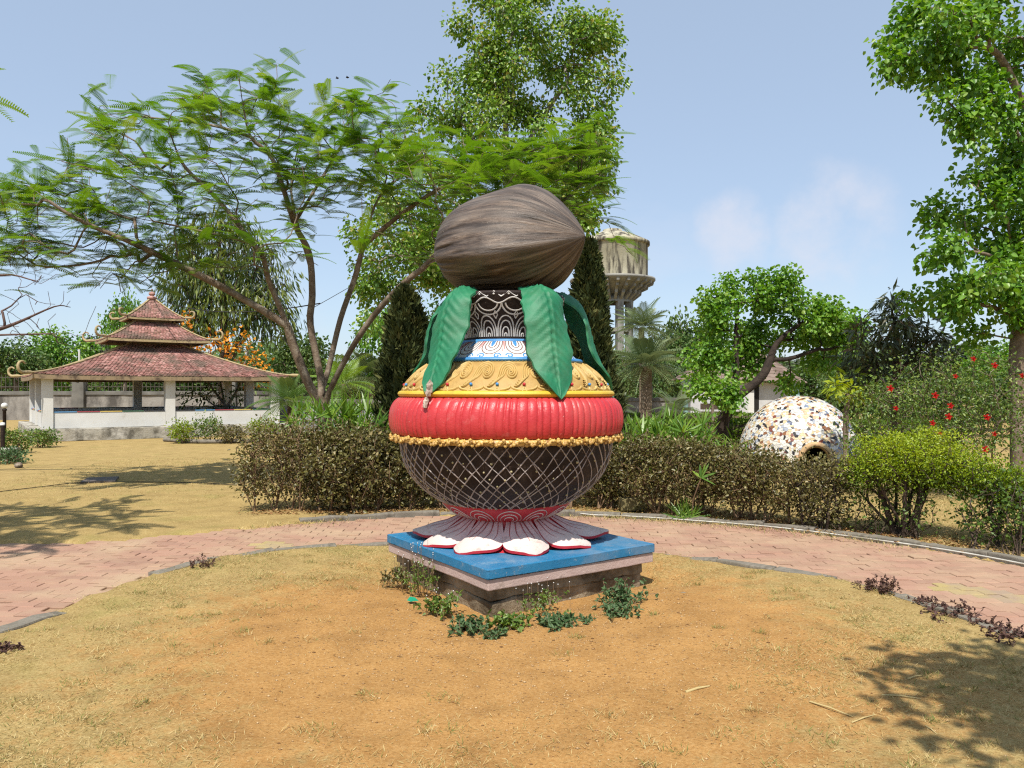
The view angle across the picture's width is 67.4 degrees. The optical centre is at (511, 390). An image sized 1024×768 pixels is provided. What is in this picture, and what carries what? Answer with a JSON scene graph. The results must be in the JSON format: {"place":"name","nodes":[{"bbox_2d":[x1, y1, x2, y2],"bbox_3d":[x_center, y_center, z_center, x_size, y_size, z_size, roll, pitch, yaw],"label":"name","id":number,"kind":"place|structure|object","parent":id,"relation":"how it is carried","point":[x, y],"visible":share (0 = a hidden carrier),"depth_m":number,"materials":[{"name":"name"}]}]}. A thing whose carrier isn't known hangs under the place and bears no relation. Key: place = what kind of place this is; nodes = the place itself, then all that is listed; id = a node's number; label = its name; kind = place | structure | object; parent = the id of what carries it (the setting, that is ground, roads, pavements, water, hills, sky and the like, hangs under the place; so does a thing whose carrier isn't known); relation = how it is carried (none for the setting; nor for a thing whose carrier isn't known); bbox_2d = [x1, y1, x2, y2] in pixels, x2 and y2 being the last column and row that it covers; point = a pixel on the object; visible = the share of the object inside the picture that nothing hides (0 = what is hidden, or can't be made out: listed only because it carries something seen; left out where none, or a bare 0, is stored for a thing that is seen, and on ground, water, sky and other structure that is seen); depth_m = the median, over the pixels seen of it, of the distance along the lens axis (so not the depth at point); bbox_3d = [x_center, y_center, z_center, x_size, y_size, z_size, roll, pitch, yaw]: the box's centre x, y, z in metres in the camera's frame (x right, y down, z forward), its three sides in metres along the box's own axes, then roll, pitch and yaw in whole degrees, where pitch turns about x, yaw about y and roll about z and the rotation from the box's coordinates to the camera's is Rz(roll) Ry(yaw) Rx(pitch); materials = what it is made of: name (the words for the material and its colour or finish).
{"place":"outdoors","nodes":[
{"label":"outdoors","id":0,"kind":"place"},
{"bbox_2d":[0,402,1023,767],"bbox_3d":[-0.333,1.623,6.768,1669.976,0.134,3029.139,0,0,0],"label":"ground","id":1,"kind":"structure","parent":0,"point":[120,516],"depth_m":4.44,"materials":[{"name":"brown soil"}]},
{"bbox_2d":[0,641,24,654],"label":"dead plant","id":2,"kind":"object","parent":1,"relation":"on","point":[6,647],"visible":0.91,"depth_m":4.68,"materials":[{"name":"brown plant"}]},
{"bbox_2d":[0,445,32,464],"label":"bush","id":3,"kind":"object","parent":1,"relation":"on","point":[10,455],"visible":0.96,"depth_m":16.72,"materials":[{"name":"green plant"}]},
{"bbox_2d":[0,68,39,221],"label":"feathery tree","id":4,"kind":"object","parent":1,"relation":"on","point":[4,195],"visible":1,"depth_m":8.17,"materials":[{"name":"green plant"}]},
{"bbox_2d":[5,427,36,452],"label":"bush","id":5,"kind":"object","parent":1,"relation":"on","point":[14,437],"visible":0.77,"depth_m":19.48,"materials":[{"name":"green plant"}]},
{"bbox_2d":[0,335,56,390],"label":"background tree","id":6,"kind":"object","parent":1,"relation":"on","point":[32,363],"visible":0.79,"depth_m":45.79,"materials":[{"name":"green plant"}]},
{"bbox_2d":[24,426,62,447],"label":"bush","id":7,"kind":"object","parent":1,"relation":"on","point":[43,436],"visible":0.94,"depth_m":21.42,"materials":[{"name":"green plant"}]},
{"bbox_2d":[0,269,95,344],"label":"bare tree","id":8,"kind":"object","parent":1,"relation":"on","point":[5,326],"visible":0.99,"depth_m":13.99,"materials":[{"name":"brown wood"}]},
{"bbox_2d":[24,324,100,390],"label":"background tree","id":9,"kind":"object","parent":1,"relation":"on","point":[60,352],"visible":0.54,"depth_m":48.94,"materials":[{"name":"green plant"}]},
{"bbox_2d":[80,476,118,483],"bbox_3d":[-7.274,1.594,13.600,0.540,0.052,0.743,0,0,-20],"label":"drain cover","id":10,"kind":"object","parent":1,"relation":"on","point":[101,479],"visible":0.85,"depth_m":13.52,"materials":[{"name":"grey metal"}]},
{"bbox_2d":[97,286,140,390],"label":"background tree","id":11,"kind":"object","parent":1,"relation":"on","point":[112,325],"visible":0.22,"depth_m":43.72,"materials":[{"name":"green plant"}]},
{"bbox_2d":[69,382,208,390],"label":"background tree","id":12,"kind":"object","parent":1,"relation":"on","point":[118,384],"visible":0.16,"depth_m":47.90,"materials":[{"name":"green plant"}]},
{"bbox_2d":[7,289,297,441],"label":"garden pavilion","id":13,"kind":"structure","parent":1,"relation":"on","point":[154,340],"depth_m":27.06,"materials":[{"name":"paint"}]},
{"bbox_2d":[0,375,338,419],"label":"boundary wall","id":14,"kind":"structure","parent":1,"relation":"on","point":[78,395],"depth_m":41.63,"materials":[{"name":"paint"}]},
{"bbox_2d":[164,417,198,442],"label":"bush","id":15,"kind":"object","parent":1,"relation":"on","point":[179,429],"visible":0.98,"depth_m":23.09,"materials":[{"name":"green plant"}]},
{"bbox_2d":[189,553,220,568],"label":"dead plant","id":16,"kind":"object","parent":1,"relation":"on","point":[204,563],"visible":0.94,"depth_m":6.87,"materials":[{"name":"brown plant"}]},
{"bbox_2d":[192,409,222,439],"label":"bush","id":17,"kind":"object","parent":1,"relation":"on","point":[205,424],"visible":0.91,"depth_m":23.30,"materials":[{"name":"green plant"}]},
{"bbox_2d":[163,438,269,443],"bbox_3d":[-9.215,1.540,23.547,3.351,0.125,1.055,0,0,0],"label":"bed edging","id":18,"kind":"object","parent":1,"relation":"on","point":[205,441],"visible":0.63,"depth_m":23.14,"materials":[{"name":"concrete"}]},
{"bbox_2d":[177,351,268,390],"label":"background tree","id":19,"kind":"object","parent":1,"relation":"on","point":[240,389],"visible":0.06,"depth_m":49.76,"materials":[{"name":"green plant"}]},
{"bbox_2d":[175,303,274,409],"bbox_3d":[-12.394,-1.034,32.737,4.574,5.460,2.888,0,0,-9],"label":"blossoming tree","id":20,"kind":"object","parent":1,"relation":"on","point":[213,390],"visible":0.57,"depth_m":32.87,"materials":[{"name":"orange plant"}]},
{"bbox_2d":[146,199,308,405],"bbox_3d":[-13.342,-3.682,36.079,7.457,10.588,5.358,0,0,0],"label":"drooping tree","id":21,"kind":"object","parent":1,"relation":"on","point":[194,291],"visible":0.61,"depth_m":35.34,"materials":[{"name":"green plant"}]},
{"bbox_2d":[212,422,247,443],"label":"bush","id":22,"kind":"object","parent":1,"relation":"on","point":[235,430],"visible":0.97,"depth_m":23.05,"materials":[{"name":"green plant"}]},
{"bbox_2d":[246,413,277,442],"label":"bush","id":23,"kind":"object","parent":1,"relation":"on","point":[255,424],"visible":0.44,"depth_m":23.53,"materials":[{"name":"green plant"}]},
{"bbox_2d":[244,374,317,435],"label":"palm","id":24,"kind":"object","parent":1,"relation":"on","point":[286,394],"visible":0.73,"depth_m":21.75,"materials":[{"name":"green plant"}]},
{"bbox_2d":[227,406,338,511],"bbox_3d":[-3.062,0.922,10.355,1.475,1.429,1.173,0,0,-16],"label":"hedge bush","id":25,"kind":"object","parent":1,"relation":"on","point":[285,452],"visible":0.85,"depth_m":10.18,"materials":[{"name":"green plant"}]},
{"bbox_2d":[261,328,330,398],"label":"background tree","id":26,"kind":"object","parent":1,"relation":"on","point":[285,358],"visible":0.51,"depth_m":41.35,"materials":[{"name":"green plant"}]},
{"bbox_2d":[267,391,373,499],"bbox_3d":[-2.802,0.788,11.803,1.770,1.630,1.571,0,0,-22],"label":"spiky plant","id":27,"kind":"object","parent":1,"relation":"on","point":[318,407],"visible":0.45,"depth_m":11.59,"materials":[{"name":"green plant"}]},
{"bbox_2d":[0,47,647,479],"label":"feathery tree","id":28,"kind":"object","parent":1,"relation":"on","point":[562,151],"visible":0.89,"depth_m":11.96,"materials":[{"name":"green plant"}]},
{"bbox_2d":[280,399,380,431],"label":"mural wall","id":29,"kind":"structure","parent":1,"relation":"on","point":[282,410],"depth_m":29.88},
{"bbox_2d":[296,350,377,413],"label":"palm","id":30,"kind":"object","parent":1,"relation":"on","point":[345,375],"visible":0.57,"depth_m":19.90,"materials":[{"name":"green plant"}]},
{"bbox_2d":[310,361,367,398],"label":"background tree","id":31,"kind":"object","parent":1,"relation":"on","point":[350,394],"visible":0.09,"depth_m":54.69,"materials":[{"name":"green plant"}]},
{"bbox_2d":[316,347,376,398],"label":"date palm","id":32,"kind":"object","parent":1,"relation":"on","point":[363,361],"visible":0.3,"depth_m":33.32,"materials":[{"name":"green plant"}]},
{"bbox_2d":[289,416,408,513],"bbox_3d":[-2.121,1.008,10.342,1.768,1.308,1.491,0,0,0],"label":"hedge bush","id":33,"kind":"object","parent":1,"relation":"on","point":[348,452],"visible":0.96,"depth_m":10.08,"materials":[{"name":"green plant"}]},
{"bbox_2d":[314,388,389,489],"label":"spiky plant","id":34,"kind":"object","parent":1,"relation":"on","point":[331,414],"visible":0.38,"depth_m":11.38,"materials":[{"name":"green plant"}]},
{"bbox_2d":[345,301,389,393],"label":"background tree","id":35,"kind":"object","parent":1,"relation":"on","point":[366,344],"visible":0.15,"depth_m":33.57,"materials":[{"name":"green plant"}]},
{"bbox_2d":[380,565,417,587],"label":"weed","id":36,"kind":"object","parent":1,"relation":"on","point":[394,577],"visible":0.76,"depth_m":6.31,"materials":[{"name":"green plant"}]},
{"bbox_2d":[370,282,428,493],"bbox_3d":[-1.631,-0.043,11.802,1.090,3.288,1.086,0,0,0],"label":"cypress","id":37,"kind":"object","parent":1,"relation":"on","point":[404,328],"visible":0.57,"depth_m":11.56,"materials":[{"name":"green plant"}]},
{"bbox_2d":[371,436,442,508],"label":"hedge bush","id":38,"kind":"object","parent":1,"relation":"on","point":[411,484],"visible":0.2,"depth_m":10.26,"materials":[{"name":"green plant"}]},
{"bbox_2d":[394,542,440,594],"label":"weed","id":39,"kind":"object","parent":1,"relation":"on","point":[430,578],"visible":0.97,"depth_m":6.07,"materials":[{"name":"green plant"}]},
{"bbox_2d":[413,589,461,619],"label":"weed","id":40,"kind":"object","parent":1,"relation":"on","point":[445,605],"visible":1,"depth_m":5.48,"materials":[{"name":"green plant"}]},
{"bbox_2d":[446,613,489,636],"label":"weed","id":41,"kind":"object","parent":1,"relation":"on","point":[470,625],"visible":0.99,"depth_m":5.05,"materials":[{"name":"green plant"}]},
{"bbox_2d":[336,0,634,338],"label":"tall tree","id":42,"kind":"object","parent":1,"relation":"on","point":[591,36],"visible":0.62,"depth_m":21.34,"materials":[{"name":"green plant"}]},
{"bbox_2d":[478,626,507,639],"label":"weed","id":43,"kind":"object","parent":1,"relation":"on","point":[492,634],"visible":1,"depth_m":4.93,"materials":[{"name":"green plant"}]},
{"bbox_2d":[485,609,533,631],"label":"weed","id":44,"kind":"object","parent":1,"relation":"on","point":[508,621],"visible":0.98,"depth_m":5.13,"materials":[{"name":"green plant"}]},
{"bbox_2d":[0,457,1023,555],"bbox_3d":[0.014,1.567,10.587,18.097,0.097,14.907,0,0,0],"label":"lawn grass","id":45,"kind":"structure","parent":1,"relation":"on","point":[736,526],"depth_m":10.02,"materials":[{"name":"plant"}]},
{"bbox_2d":[387,531,654,617],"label":"plinth","id":46,"kind":"structure","parent":1,"relation":"on","point":[485,583],"depth_m":5.97,"materials":[{"name":"blue paint"}]},
{"bbox_2d":[389,184,623,555],"bbox_3d":[-0.048,-0.250,6.600,2.004,3.062,2.003,0,0,0],"label":"pot sculpture","id":47,"kind":"object","parent":46,"relation":"on","point":[506,418],"visible":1,"depth_m":6.03,"materials":[{"name":"red paint"}]},
{"bbox_2d":[516,577,570,613],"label":"weed","id":48,"kind":"object","parent":1,"relation":"on","point":[543,599],"visible":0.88,"depth_m":5.56,"materials":[{"name":"green plant"}]},
{"bbox_2d":[534,606,581,631],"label":"weed","id":49,"kind":"object","parent":1,"relation":"on","point":[557,620],"visible":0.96,"depth_m":5.16,"materials":[{"name":"green plant"}]},
{"bbox_2d":[154,336,969,404],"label":"distant wood","id":50,"kind":"object","parent":1,"relation":"on","point":[253,345],"depth_m":91.00,"materials":[{"name":"green plant"}]},
{"bbox_2d":[565,235,629,493],"bbox_3d":[1.182,-0.378,11.585,1.245,3.957,1.251,0,0,0],"label":"cypress","id":51,"kind":"object","parent":1,"relation":"on","point":[588,291],"visible":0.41,"depth_m":11.40,"materials":[{"name":"green plant"}]},
{"bbox_2d":[569,430,643,508],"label":"hedge bush","id":52,"kind":"object","parent":1,"relation":"on","point":[610,494],"visible":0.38,"depth_m":10.32,"materials":[{"name":"green plant"}]},
{"bbox_2d":[591,594,644,618],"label":"weed","id":53,"kind":"object","parent":1,"relation":"on","point":[615,609],"visible":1,"depth_m":5.44,"materials":[{"name":"green plant"}]},
{"bbox_2d":[238,497,1009,551],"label":"leaf litter","id":54,"kind":"object","parent":1,"relation":"on","point":[602,507],"visible":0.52,"depth_m":9.89,"materials":[{"name":"brown plant"}]},
{"bbox_2d":[601,578,658,607],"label":"weed","id":55,"kind":"object","parent":1,"relation":"on","point":[622,593],"visible":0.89,"depth_m":5.73,"materials":[{"name":"green plant"}]},
{"bbox_2d":[618,496,647,510],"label":"mossy block","id":56,"kind":"structure","parent":1,"relation":"on","point":[626,503],"depth_m":10.11,"materials":[{"name":"concrete"}]},
{"bbox_2d":[612,297,675,412],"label":"date palm","id":57,"kind":"object","parent":1,"relation":"on","point":[643,319],"visible":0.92,"depth_m":43.68,"materials":[{"name":"green plant"}]},
{"bbox_2d":[614,346,673,397],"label":"background tree","id":58,"kind":"object","parent":1,"relation":"on","point":[618,365],"visible":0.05,"depth_m":56.28,"materials":[{"name":"green plant"}]},
{"bbox_2d":[624,349,677,397],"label":"background tree","id":59,"kind":"object","parent":1,"relation":"on","point":[660,384],"visible":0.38,"depth_m":49.90,"materials":[{"name":"green plant"}]},
{"bbox_2d":[614,408,687,503],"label":"spiky plant","id":60,"kind":"object","parent":1,"relation":"on","point":[655,419],"visible":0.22,"depth_m":11.25,"materials":[{"name":"green plant"}]},
{"bbox_2d":[613,329,690,417],"bbox_3d":[5.242,-0.392,29.825,3.564,3.996,3.540,0,0,44],"label":"date palm","id":61,"kind":"object","parent":1,"relation":"on","point":[638,348],"visible":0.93,"depth_m":29.79,"materials":[{"name":"green plant"}]},
{"bbox_2d":[625,387,679,413],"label":"garden wall","id":62,"kind":"structure","parent":1,"relation":"on","point":[657,402],"depth_m":46.88,"materials":[{"name":"grey concrete"}]},
{"bbox_2d":[644,326,696,396],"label":"background tree","id":63,"kind":"object","parent":1,"relation":"on","point":[677,345],"visible":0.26,"depth_m":61.13,"materials":[{"name":"green plant"}]},
{"bbox_2d":[623,398,723,501],"bbox_3d":[2.325,0.859,11.292,1.563,1.490,1.321,0,0,23],"label":"spiky plant","id":64,"kind":"object","parent":1,"relation":"on","point":[639,429],"visible":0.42,"depth_m":11.20,"materials":[{"name":"green plant"}]},
{"bbox_2d":[609,424,742,515],"bbox_3d":[2.104,1.036,9.996,1.771,1.202,1.180,0,0,19],"label":"hedge bush","id":65,"kind":"object","parent":1,"relation":"on","point":[684,451],"visible":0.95,"depth_m":9.83,"materials":[{"name":"green plant"}]},
{"bbox_2d":[649,383,702,418],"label":"palm","id":66,"kind":"object","parent":1,"relation":"on","point":[682,402],"visible":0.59,"depth_m":26.86,"materials":[{"name":"green plant"}]},
{"bbox_2d":[663,498,709,520],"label":"grass tuft","id":67,"kind":"object","parent":1,"relation":"on","point":[687,509],"visible":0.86,"depth_m":9.55,"materials":[{"name":"green plant"}]},
{"bbox_2d":[625,417,747,436],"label":"clipped hedge","id":68,"kind":"object","parent":1,"relation":"on","point":[708,423],"visible":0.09,"depth_m":23.92,"materials":[{"name":"green plant"}]},
{"bbox_2d":[627,411,753,418],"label":"clipped hedge","id":69,"kind":"object","parent":1,"relation":"on","point":[746,415],"visible":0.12,"depth_m":30.64,"materials":[{"name":"green plant"}]},
{"bbox_2d":[659,450,722,516],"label":"spiky plant","id":70,"kind":"object","parent":1,"relation":"on","point":[702,473],"visible":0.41,"depth_m":9.41,"materials":[{"name":"green plant"}]},
{"bbox_2d":[663,304,730,397],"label":"background tree","id":71,"kind":"object","parent":1,"relation":"on","point":[672,326],"visible":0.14,"depth_m":66.29,"materials":[{"name":"green plant"}]},
{"bbox_2d":[664,412,752,501],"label":"spiky plant","id":72,"kind":"object","parent":1,"relation":"on","point":[698,425],"visible":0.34,"depth_m":11.20,"materials":[{"name":"green plant"}]},
{"bbox_2d":[729,417,749,450],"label":"clipped hedge","id":73,"kind":"object","parent":1,"relation":"on","point":[737,427],"visible":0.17,"depth_m":20.35,"materials":[{"name":"green plant"}]},
{"bbox_2d":[702,435,811,523],"bbox_3d":[2.977,1.093,9.435,1.280,1.085,1.323,0,0,0],"label":"hedge bush","id":74,"kind":"object","parent":1,"relation":"on","point":[758,466],"visible":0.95,"depth_m":9.28,"materials":[{"name":"green plant"}]},
{"bbox_2d":[676,262,874,446],"bbox_3d":[6.477,-0.776,19.231,4.998,4.758,2.699,0,0,-12],"label":"leaning tree","id":75,"kind":"object","parent":1,"relation":"on","point":[824,324],"visible":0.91,"depth_m":18.87,"materials":[{"name":"green plant"}]},
{"bbox_2d":[738,396,861,466],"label":"mosaic dome","id":76,"kind":"structure","parent":1,"relation":"on","point":[788,425],"depth_m":16.42,"materials":[{"name":"tile"}]},
{"bbox_2d":[788,361,836,407],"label":"background tree","id":77,"kind":"object","parent":1,"relation":"on","point":[807,392],"visible":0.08,"depth_m":40.52,"materials":[{"name":"green plant"}]},
{"bbox_2d":[774,445,870,530],"bbox_3d":[3.605,1.137,8.957,1.086,1.005,0.894,0,0,26],"label":"hedge bush","id":78,"kind":"object","parent":1,"relation":"on","point":[823,478],"visible":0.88,"depth_m":8.80,"materials":[{"name":"green plant"}]},
{"bbox_2d":[807,318,872,399],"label":"background tree","id":79,"kind":"object","parent":1,"relation":"on","point":[823,379],"visible":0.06,"depth_m":29.89,"materials":[{"name":"green plant"}]},
{"bbox_2d":[820,366,885,457],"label":"yellowish sapling","id":80,"kind":"object","parent":1,"relation":"on","point":[843,388],"visible":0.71,"depth_m":13.91,"materials":[{"name":"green plant"}]},
{"bbox_2d":[827,357,884,420],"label":"background tree","id":81,"kind":"object","parent":1,"relation":"on","point":[836,403],"visible":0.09,"depth_m":26.15,"materials":[{"name":"green plant"}]},
{"bbox_2d":[851,574,901,594],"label":"dead plant","id":82,"kind":"object","parent":1,"relation":"on","point":[883,588],"visible":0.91,"depth_m":6.00,"materials":[{"name":"brown plant"}]},
{"bbox_2d":[841,481,948,538],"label":"sparse bush","id":83,"kind":"object","parent":1,"relation":"on","point":[875,518],"visible":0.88,"depth_m":8.39,"materials":[{"name":"green plant"}]},
{"bbox_2d":[824,279,968,434],"bbox_3d":[7.182,-0.256,14.543,2.535,3.712,1.843,0,0,0],"label":"mango tree","id":84,"kind":"object","parent":1,"relation":"on","point":[908,329],"visible":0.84,"depth_m":14.29,"materials":[{"name":"green plant"}]},
{"bbox_2d":[850,418,959,446],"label":"clipped hedge","id":85,"kind":"object","parent":1,"relation":"on","point":[885,422],"visible":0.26,"depth_m":20.93,"materials":[{"name":"green plant"}]},
{"bbox_2d":[835,425,1014,538],"bbox_3d":[4.443,1.003,8.408,1.700,1.291,1.277,0,0,17],"label":"lime bush","id":86,"kind":"object","parent":1,"relation":"on","point":[901,462],"visible":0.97,"depth_m":8.24,"materials":[{"name":"green plant"}]},
{"bbox_2d":[831,339,1023,491],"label":"hibiscus bush","id":87,"kind":"object","parent":1,"relation":"on","point":[950,395],"visible":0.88,"depth_m":11.35,"materials":[{"name":"green plant"}]},
{"bbox_2d":[865,365,993,431],"bbox_3d":[12.792,0.312,23.729,3.721,2.590,3.139,0,0,25],"label":"background tree","id":88,"kind":"object","parent":1,"relation":"on","point":[931,395],"visible":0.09,"depth_m":23.23,"materials":[{"name":"green plant"}]},
{"bbox_2d":[863,0,1023,471],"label":"broad tree","id":89,"kind":"object","parent":1,"relation":"on","point":[963,36],"visible":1,"depth_m":11.59,"materials":[{"name":"green plant"}]},
{"bbox_2d":[901,343,986,405],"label":"background tree","id":90,"kind":"object","parent":1,"relation":"on","point":[962,353],"visible":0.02,"depth_m":33.20,"materials":[{"name":"green plant"}]},
{"bbox_2d":[916,597,984,622],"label":"dead plant","id":91,"kind":"object","parent":1,"relation":"on","point":[944,606],"visible":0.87,"depth_m":5.46,"materials":[{"name":"brown plant"}]},
{"bbox_2d":[946,335,1008,431],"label":"background tree","id":92,"kind":"object","parent":1,"relation":"on","point":[1000,352],"visible":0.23,"depth_m":29.80,"materials":[{"name":"green plant"}]},
{"bbox_2d":[967,613,999,630],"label":"dead plant","id":93,"kind":"object","parent":1,"relation":"on","point":[991,621],"visible":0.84,"depth_m":5.17,"materials":[{"name":"brown plant"}]},
{"bbox_2d":[944,464,1023,555],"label":"sparse bush","id":94,"kind":"object","parent":1,"relation":"on","point":[1009,510],"visible":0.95,"depth_m":7.66,"materials":[{"name":"green plant"}]},
{"bbox_2d":[953,455,1023,551],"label":"lime bush","id":95,"kind":"object","parent":1,"relation":"on","point":[1017,473],"visible":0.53,"depth_m":7.84,"materials":[{"name":"green plant"}]},
{"bbox_2d":[970,371,1009,421],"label":"background tree","id":96,"kind":"object","parent":1,"relation":"on","point":[1000,382],"visible":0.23,"depth_m":26.14,"materials":[{"name":"green plant"}]},
{"bbox_2d":[980,618,1023,646],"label":"dead plant","id":97,"kind":"object","parent":1,"relation":"on","point":[1003,634],"visible":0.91,"depth_m":4.91,"materials":[{"name":"brown plant"}]},
{"bbox_2d":[0,509,1023,636],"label":"path","id":98,"kind":"structure","parent":0,"point":[39,582],"depth_m":7.48,"materials":[{"name":"pink brick"}]},
{"bbox_2d":[580,513,1023,564],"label":"curb","id":99,"kind":"object","parent":98,"relation":"on","point":[823,533],"visible":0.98,"depth_m":8.43,"materials":[{"name":"grey concrete"}]},
{"bbox_2d":[0,0,1023,386],"label":"sky","id":100,"kind":"structure","parent":0,"point":[763,137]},
{"bbox_2d":[570,228,654,359],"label":"water tower","id":101,"kind":"structure","parent":0,"point":[629,280],"depth_m":67.36,"materials":[{"name":"concrete"}]},
{"bbox_2d":[671,353,806,415],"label":"garden house","id":102,"kind":"structure","parent":0,"point":[758,397],"depth_m":39.09,"materials":[{"name":"white paint"}]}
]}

